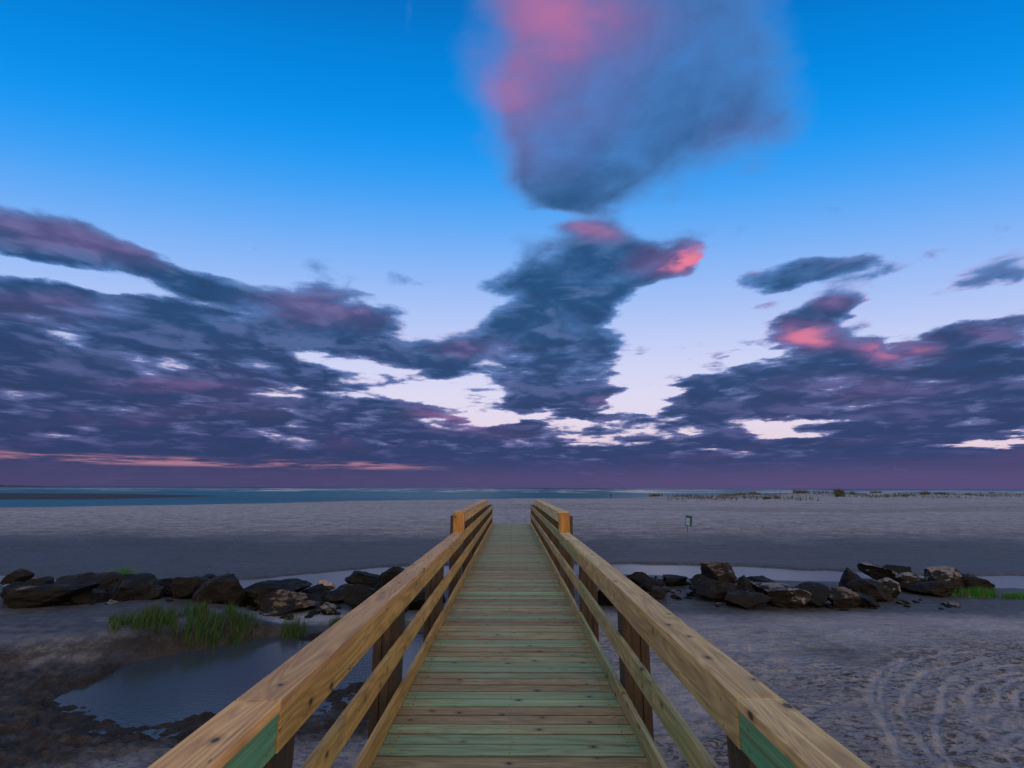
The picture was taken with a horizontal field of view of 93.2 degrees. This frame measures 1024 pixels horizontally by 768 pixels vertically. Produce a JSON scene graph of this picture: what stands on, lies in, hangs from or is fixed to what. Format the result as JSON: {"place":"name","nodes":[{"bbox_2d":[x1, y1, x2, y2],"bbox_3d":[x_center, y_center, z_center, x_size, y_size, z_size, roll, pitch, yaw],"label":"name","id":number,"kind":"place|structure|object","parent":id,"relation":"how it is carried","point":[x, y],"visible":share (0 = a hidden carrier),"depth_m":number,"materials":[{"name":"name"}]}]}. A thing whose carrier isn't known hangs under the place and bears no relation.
{"place":"outdoors","nodes":[
{"label":"outdoors","id":0,"kind":"place"},
{"bbox_2d":[0,485,63,486],"bbox_3d":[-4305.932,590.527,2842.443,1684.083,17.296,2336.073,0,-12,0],"label":"hills","id":1,"kind":"structure","parent":0,"point":[35,486],"depth_m":3665.28,"materials":[{"name":"grey"}]},
{"bbox_2d":[53,632,423,739],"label":"pool water","id":2,"kind":"structure","parent":0,"point":[172,688],"depth_m":8.44,"materials":[{"name":"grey liquid"}]},
{"bbox_2d":[0,493,1023,767],"bbox_3d":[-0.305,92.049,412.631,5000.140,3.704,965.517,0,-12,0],"label":"ground","id":3,"kind":"structure","parent":0,"point":[924,683],"depth_m":12.66,"materials":[{"name":"beige sand"}]},
{"bbox_2d":[0,581,30,604],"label":"boulder","id":4,"kind":"object","parent":3,"relation":"on","point":[6,589],"visible":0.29,"depth_m":13.37,"materials":[{"name":"stone"}]},
{"bbox_2d":[0,568,34,584],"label":"boulder","id":5,"kind":"object","parent":3,"relation":"on","point":[21,574],"visible":0.84,"depth_m":14.75,"materials":[{"name":"brown stone"}]},
{"bbox_2d":[2,586,52,607],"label":"boulder","id":6,"kind":"object","parent":3,"relation":"on","point":[16,589],"visible":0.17,"depth_m":12.95,"materials":[{"name":"grey stone"}]},
{"bbox_2d":[4,580,98,608],"bbox_3d":[-11.582,5.359,12.268,1.551,0.629,1.202,0,-12,0],"label":"boulder","id":7,"kind":"object","parent":3,"relation":"on","point":[46,595],"visible":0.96,"depth_m":12.03,"materials":[{"name":"stone"}]},
{"bbox_2d":[59,601,72,605],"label":"cobble","id":8,"kind":"object","parent":3,"relation":"on","point":[65,603],"visible":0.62,"depth_m":12.38,"materials":[{"name":"brown stone"}]},
{"bbox_2d":[67,589,108,604],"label":"boulder","id":9,"kind":"object","parent":3,"relation":"on","point":[99,596],"visible":0.59,"depth_m":12.62,"materials":[{"name":"brown stone"}]},
{"bbox_2d":[104,600,118,604],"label":"cobble","id":10,"kind":"object","parent":3,"relation":"on","point":[111,602],"visible":0.88,"depth_m":12.28,"materials":[{"name":"grey stone"}]},
{"bbox_2d":[109,565,142,576],"bbox_3d":[-12.953,6.452,16.075,1.840,1.035,1.731,0,-12,0],"label":"grass clump","id":11,"kind":"object","parent":3,"relation":"on","point":[127,571],"visible":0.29,"depth_m":15.99,"materials":[{"name":"green plant"}]},
{"bbox_2d":[107,573,165,601],"bbox_3d":[-10.397,5.605,13.402,1.466,0.729,1.134,-9,-15,36],"label":"boulder","id":12,"kind":"object","parent":3,"relation":"on","point":[131,586],"visible":0.74,"depth_m":12.99,"materials":[{"name":"grey stone"}]},
{"bbox_2d":[140,584,166,599],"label":"boulder","id":13,"kind":"object","parent":3,"relation":"on","point":[155,591],"visible":0.73,"depth_m":12.93,"materials":[{"name":"stone"}]},
{"bbox_2d":[108,597,262,650],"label":"grass","id":14,"kind":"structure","parent":3,"relation":"on","point":[147,618],"depth_m":10.65,"materials":[{"name":"green plant"}]},
{"bbox_2d":[171,576,209,598],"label":"boulder","id":15,"kind":"object","parent":3,"relation":"on","point":[183,588],"visible":0.75,"depth_m":13.01,"materials":[{"name":"brown stone"}]},
{"bbox_2d":[202,574,217,578],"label":"boulder","id":16,"kind":"object","parent":3,"relation":"on","point":[210,576],"visible":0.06,"depth_m":14.87,"materials":[{"name":"grey stone"}]},
{"bbox_2d":[192,573,246,605],"bbox_3d":[-7.719,5.476,12.837,1.280,0.808,0.736,6,-14,-27],"label":"boulder","id":17,"kind":"object","parent":3,"relation":"on","point":[227,588],"visible":0.98,"depth_m":12.61,"materials":[{"name":"brown stone"}]},
{"bbox_2d":[241,578,311,607],"bbox_3d":[-6.691,5.927,13.646,1.540,0.777,1.790,-4,-13,20],"label":"boulder","id":18,"kind":"object","parent":3,"relation":"on","point":[255,590],"visible":0.54,"depth_m":13.32,"materials":[{"name":"stone"}]},
{"bbox_2d":[279,614,293,617],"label":"cobble","id":19,"kind":"object","parent":3,"relation":"on","point":[292,615],"visible":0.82,"depth_m":12.14,"materials":[{"name":"black stone"}]},
{"bbox_2d":[254,589,323,616],"bbox_3d":[-5.965,5.854,13.057,1.178,0.620,1.571,-8,-14,33],"label":"boulder","id":20,"kind":"object","parent":3,"relation":"on","point":[274,603],"visible":0.91,"depth_m":12.76,"materials":[{"name":"stone"}]},
{"bbox_2d":[278,611,307,639],"bbox_3d":[-5.027,5.641,11.026,0.903,0.755,1.094,4,-13,-18],"label":"grass clump","id":21,"kind":"object","parent":3,"relation":"on","point":[294,629],"visible":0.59,"depth_m":11.19,"materials":[{"name":"green plant"}]},
{"bbox_2d":[305,613,313,618],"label":"cobble","id":22,"kind":"object","parent":3,"relation":"on","point":[310,615],"visible":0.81,"depth_m":12.18,"materials":[{"name":"black stone"}]},
{"bbox_2d":[299,632,322,639],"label":"boulder","id":23,"kind":"object","parent":3,"relation":"on","point":[311,636],"visible":0.31,"depth_m":10.90,"materials":[{"name":"grey stone"}]},
{"bbox_2d":[308,610,320,614],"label":"cobble","id":24,"kind":"object","parent":3,"relation":"on","point":[315,612],"visible":0.69,"depth_m":12.49,"materials":[{"name":"black stone"}]},
{"bbox_2d":[318,580,335,589],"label":"stone","id":25,"kind":"object","parent":3,"relation":"on","point":[329,585],"visible":0.65,"depth_m":15.41,"materials":[{"name":"beige stone"}]},
{"bbox_2d":[319,602,336,614],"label":"boulder","id":26,"kind":"object","parent":3,"relation":"on","point":[327,608],"visible":0.98,"depth_m":12.42,"materials":[{"name":"grey stone"}]},
{"bbox_2d":[324,614,343,627],"bbox_3d":[-4.097,5.710,11.299,0.738,0.661,0.920,0,-12,0],"label":"grass clump","id":27,"kind":"object","parent":3,"relation":"on","point":[331,622],"visible":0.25,"depth_m":11.47,"materials":[{"name":"green plant"}]},
{"bbox_2d":[342,583,375,608],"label":"boulder","id":28,"kind":"object","parent":3,"relation":"on","point":[356,595],"visible":0.54,"depth_m":13.04,"materials":[{"name":"stone"}]},
{"bbox_2d":[344,570,378,587],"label":"boulder","id":29,"kind":"object","parent":3,"relation":"on","point":[361,578],"visible":0.62,"depth_m":15.26,"materials":[{"name":"stone"}]},
{"bbox_2d":[372,566,404,591],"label":"boulder","id":30,"kind":"object","parent":3,"relation":"on","point":[384,578],"visible":0.46,"depth_m":14.60,"materials":[{"name":"stone"}]},
{"bbox_2d":[408,587,445,609],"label":"boulder","id":31,"kind":"object","parent":3,"relation":"on","point":[417,602],"visible":0.23,"depth_m":12.91,"materials":[{"name":"black stone"}]},
{"bbox_2d":[147,500,870,767],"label":"footbridge","id":32,"kind":"object","parent":3,"relation":"on","point":[516,670],"visible":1,"depth_m":3.58,"materials":[{"name":"brown wood"}]},
{"bbox_2d":[597,590,612,605],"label":"boulder","id":33,"kind":"object","parent":3,"relation":"on","point":[603,600],"visible":0.31,"depth_m":13.47,"materials":[{"name":"black stone"}]},
{"bbox_2d":[626,572,648,585],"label":"boulder","id":34,"kind":"object","parent":3,"relation":"on","point":[636,578],"visible":0.66,"depth_m":15.96,"materials":[{"name":"stone"}]},
{"bbox_2d":[639,577,664,591],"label":"boulder","id":35,"kind":"object","parent":3,"relation":"on","point":[647,583],"visible":0.76,"depth_m":15.20,"materials":[{"name":"grey stone"}]},
{"bbox_2d":[649,586,668,599],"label":"boulder","id":36,"kind":"object","parent":3,"relation":"on","point":[657,592],"visible":0.88,"depth_m":14.32,"materials":[{"name":"stone"}]},
{"bbox_2d":[662,574,686,586],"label":"boulder","id":37,"kind":"object","parent":3,"relation":"on","point":[669,580],"visible":0.95,"depth_m":16.11,"materials":[{"name":"stone"}]},
{"bbox_2d":[670,594,681,598],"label":"cobble","id":38,"kind":"object","parent":3,"relation":"on","point":[673,596],"visible":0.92,"depth_m":14.37,"materials":[{"name":"grey stone"}]},
{"bbox_2d":[685,515,691,531],"bbox_3d":[13.117,10.397,35.826,0.571,1.350,0.094,-9,-15,37],"label":"beach sign","id":39,"kind":"object","parent":3,"relation":"on","point":[688,522],"visible":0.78,"depth_m":35.84,"materials":[{"name":"white metal"}]},
{"bbox_2d":[724,590,773,609],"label":"boulder","id":40,"kind":"object","parent":3,"relation":"on","point":[747,600],"visible":0.97,"depth_m":13.22,"materials":[{"name":"grey stone"}]},
{"bbox_2d":[746,575,775,582],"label":"boulder","id":41,"kind":"object","parent":3,"relation":"on","point":[761,578],"visible":0.28,"depth_m":15.21,"materials":[{"name":"grey stone"}]},
{"bbox_2d":[751,582,811,608],"bbox_3d":[7.603,5.966,13.606,1.374,0.704,1.167,0,-12,0],"label":"boulder","id":42,"kind":"object","parent":3,"relation":"on","point":[785,595],"visible":0.91,"depth_m":13.21,"materials":[{"name":"stone"}]},
{"bbox_2d":[792,488,810,493],"bbox_3d":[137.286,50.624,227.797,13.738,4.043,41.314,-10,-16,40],"label":"dune shrub","id":43,"kind":"object","parent":3,"relation":"on","point":[793,491],"visible":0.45,"depth_m":214.47,"materials":[{"name":"green plant"}]},
{"bbox_2d":[794,582,831,607],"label":"boulder","id":44,"kind":"object","parent":3,"relation":"on","point":[820,593],"visible":0.56,"depth_m":13.52,"materials":[{"name":"grey stone"}]},
{"bbox_2d":[825,603,835,608],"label":"cobble","id":45,"kind":"object","parent":3,"relation":"on","point":[830,606],"visible":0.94,"depth_m":13.37,"materials":[{"name":"black stone"}]},
{"bbox_2d":[834,487,845,496],"bbox_3d":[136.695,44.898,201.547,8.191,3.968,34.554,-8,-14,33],"label":"dune shrub","id":46,"kind":"object","parent":3,"relation":"on","point":[837,491],"visible":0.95,"depth_m":195.64,"materials":[{"name":"green plant"}]},
{"bbox_2d":[828,587,860,607],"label":"boulder","id":47,"kind":"object","parent":3,"relation":"on","point":[842,597],"visible":0.88,"depth_m":13.29,"materials":[{"name":"brown stone"}]},
{"bbox_2d":[666,491,1023,500],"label":"dune grass","id":48,"kind":"structure","parent":3,"relation":"on","point":[719,496],"depth_m":183.88,"materials":[{"name":"green plant"}]},
{"bbox_2d":[853,591,878,606],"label":"boulder","id":49,"kind":"object","parent":3,"relation":"on","point":[868,601],"visible":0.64,"depth_m":13.40,"materials":[{"name":"stone"}]},
{"bbox_2d":[857,563,898,579],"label":"boulder","id":50,"kind":"object","parent":3,"relation":"on","point":[874,571],"visible":0.74,"depth_m":16.17,"materials":[{"name":"brown stone"}]},
{"bbox_2d":[920,490,930,494],"bbox_3d":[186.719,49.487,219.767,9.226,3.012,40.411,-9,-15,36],"label":"dune shrub","id":51,"kind":"object","parent":3,"relation":"on","point":[925,492],"visible":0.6,"depth_m":208.81,"materials":[{"name":"green plant"}]},
{"bbox_2d":[924,566,964,591],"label":"boulder","id":52,"kind":"object","parent":3,"relation":"on","point":[953,576],"visible":0.6,"depth_m":15.71,"materials":[{"name":"grey stone"}]},
{"bbox_2d":[947,602,960,607],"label":"cobble","id":53,"kind":"object","parent":3,"relation":"on","point":[954,604],"visible":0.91,"depth_m":13.53,"materials":[{"name":"grey stone"}]},
{"bbox_2d":[950,589,959,596],"bbox_3d":[13.669,6.463,15.030,0.661,0.226,0.429,0,-12,0],"label":"grass clump","id":54,"kind":"object","parent":3,"relation":"on","point":[955,592],"visible":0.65,"depth_m":14.96,"materials":[{"name":"green plant"}]},
{"bbox_2d":[960,585,998,597],"bbox_3d":[14.481,6.436,15.021,1.614,0.328,0.969,11,-16,-41],"label":"grass clump","id":55,"kind":"object","parent":3,"relation":"on","point":[980,592],"visible":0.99,"depth_m":14.88,"materials":[{"name":"green plant"}]},
{"bbox_2d":[1000,591,1023,598],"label":"grass clump","id":56,"kind":"object","parent":3,"relation":"on","point":[1017,595],"visible":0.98,"depth_m":14.69,"materials":[{"name":"green plant"}]},
{"bbox_2d":[0,486,1023,507],"bbox_3d":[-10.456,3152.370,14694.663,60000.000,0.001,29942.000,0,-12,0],"label":"sea","id":57,"kind":"structure","parent":0,"point":[235,495],"depth_m":296.60,"materials":[{"name":"liquid"}]},
{"bbox_2d":[0,564,1023,590],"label":"stream water","id":58,"kind":"structure","parent":0,"point":[337,578],"depth_m":18.92,"materials":[{"name":"grey liquid"}]},
{"bbox_2d":[26,576,54,585],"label":"boulder","id":59,"kind":"object","parent":58,"relation":"on","point":[42,581],"visible":0.3,"depth_m":14.60,"materials":[{"name":"stone"}]},
{"bbox_2d":[55,572,121,590],"bbox_3d":[-12.707,6.040,14.387,1.306,0.819,1.487,-5,-13,22],"label":"boulder","id":60,"kind":"object","parent":58,"relation":"on","point":[104,580],"visible":0.51,"depth_m":14.36,"materials":[{"name":"stone"}]},
{"bbox_2d":[159,578,172,595],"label":"boulder","id":61,"kind":"object","parent":58,"relation":"on","point":[166,582],"visible":0.21,"depth_m":14.48,"materials":[{"name":"stone"}]},
{"bbox_2d":[300,583,329,597],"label":"boulder","id":62,"kind":"object","parent":58,"relation":"on","point":[319,590],"visible":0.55,"depth_m":14.35,"materials":[{"name":"grey stone"}]},
{"bbox_2d":[323,584,352,601],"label":"boulder","id":63,"kind":"object","parent":58,"relation":"on","point":[335,595],"visible":0.52,"depth_m":13.73,"materials":[{"name":"grey stone"}]},
{"bbox_2d":[689,574,718,585],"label":"boulder","id":64,"kind":"object","parent":58,"relation":"on","point":[695,580],"visible":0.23,"depth_m":15.05,"materials":[{"name":"grey stone"}]},
{"bbox_2d":[688,581,741,601],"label":"boulder","id":65,"kind":"object","parent":58,"relation":"on","point":[713,591],"visible":0.75,"depth_m":14.04,"materials":[{"name":"grey stone"}]},
{"bbox_2d":[700,561,736,583],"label":"boulder","id":66,"kind":"object","parent":65,"relation":"on","point":[720,571],"visible":0.58,"depth_m":15.41,"materials":[{"name":"brown stone"}]},
{"bbox_2d":[734,575,754,591],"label":"boulder","id":67,"kind":"object","parent":58,"relation":"on","point":[744,582],"visible":0.46,"depth_m":14.87,"materials":[{"name":"grey stone"}]},
{"bbox_2d":[839,567,860,586],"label":"boulder","id":68,"kind":"object","parent":58,"relation":"on","point":[848,575],"visible":0.45,"depth_m":15.61,"materials":[{"name":"grey stone"}]},
{"bbox_2d":[845,578,892,601],"bbox_3d":[10.681,6.168,14.463,1.332,0.702,0.980,0,-12,0],"label":"boulder","id":69,"kind":"object","parent":58,"relation":"on","point":[876,590],"visible":0.79,"depth_m":14.18,"materials":[{"name":"grey stone"}]},
{"bbox_2d":[877,577,900,597],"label":"boulder","id":70,"kind":"object","parent":58,"relation":"on","point":[893,587],"visible":0.66,"depth_m":14.41,"materials":[{"name":"grey stone"}]},
{"bbox_2d":[882,564,911,572],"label":"boulder","id":71,"kind":"object","parent":58,"relation":"on","point":[898,569],"visible":0.34,"depth_m":16.82,"materials":[{"name":"stone"}]},
{"bbox_2d":[889,572,926,590],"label":"boulder","id":72,"kind":"object","parent":58,"relation":"on","point":[904,578],"visible":0.37,"depth_m":15.60,"materials":[{"name":"grey stone"}]},
{"bbox_2d":[900,581,954,596],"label":"boulder","id":73,"kind":"object","parent":58,"relation":"on","point":[939,588],"visible":0.93,"depth_m":14.78,"materials":[{"name":"stone"}]},
{"bbox_2d":[961,574,994,591],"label":"boulder","id":74,"kind":"object","parent":58,"relation":"on","point":[969,580],"visible":0.45,"depth_m":15.50,"materials":[{"name":"stone"}]},
{"bbox_2d":[0,0,1023,488],"label":"sky","id":75,"kind":"structure","parent":0,"point":[743,244],"materials":[{"name":"blue"}]}
]}

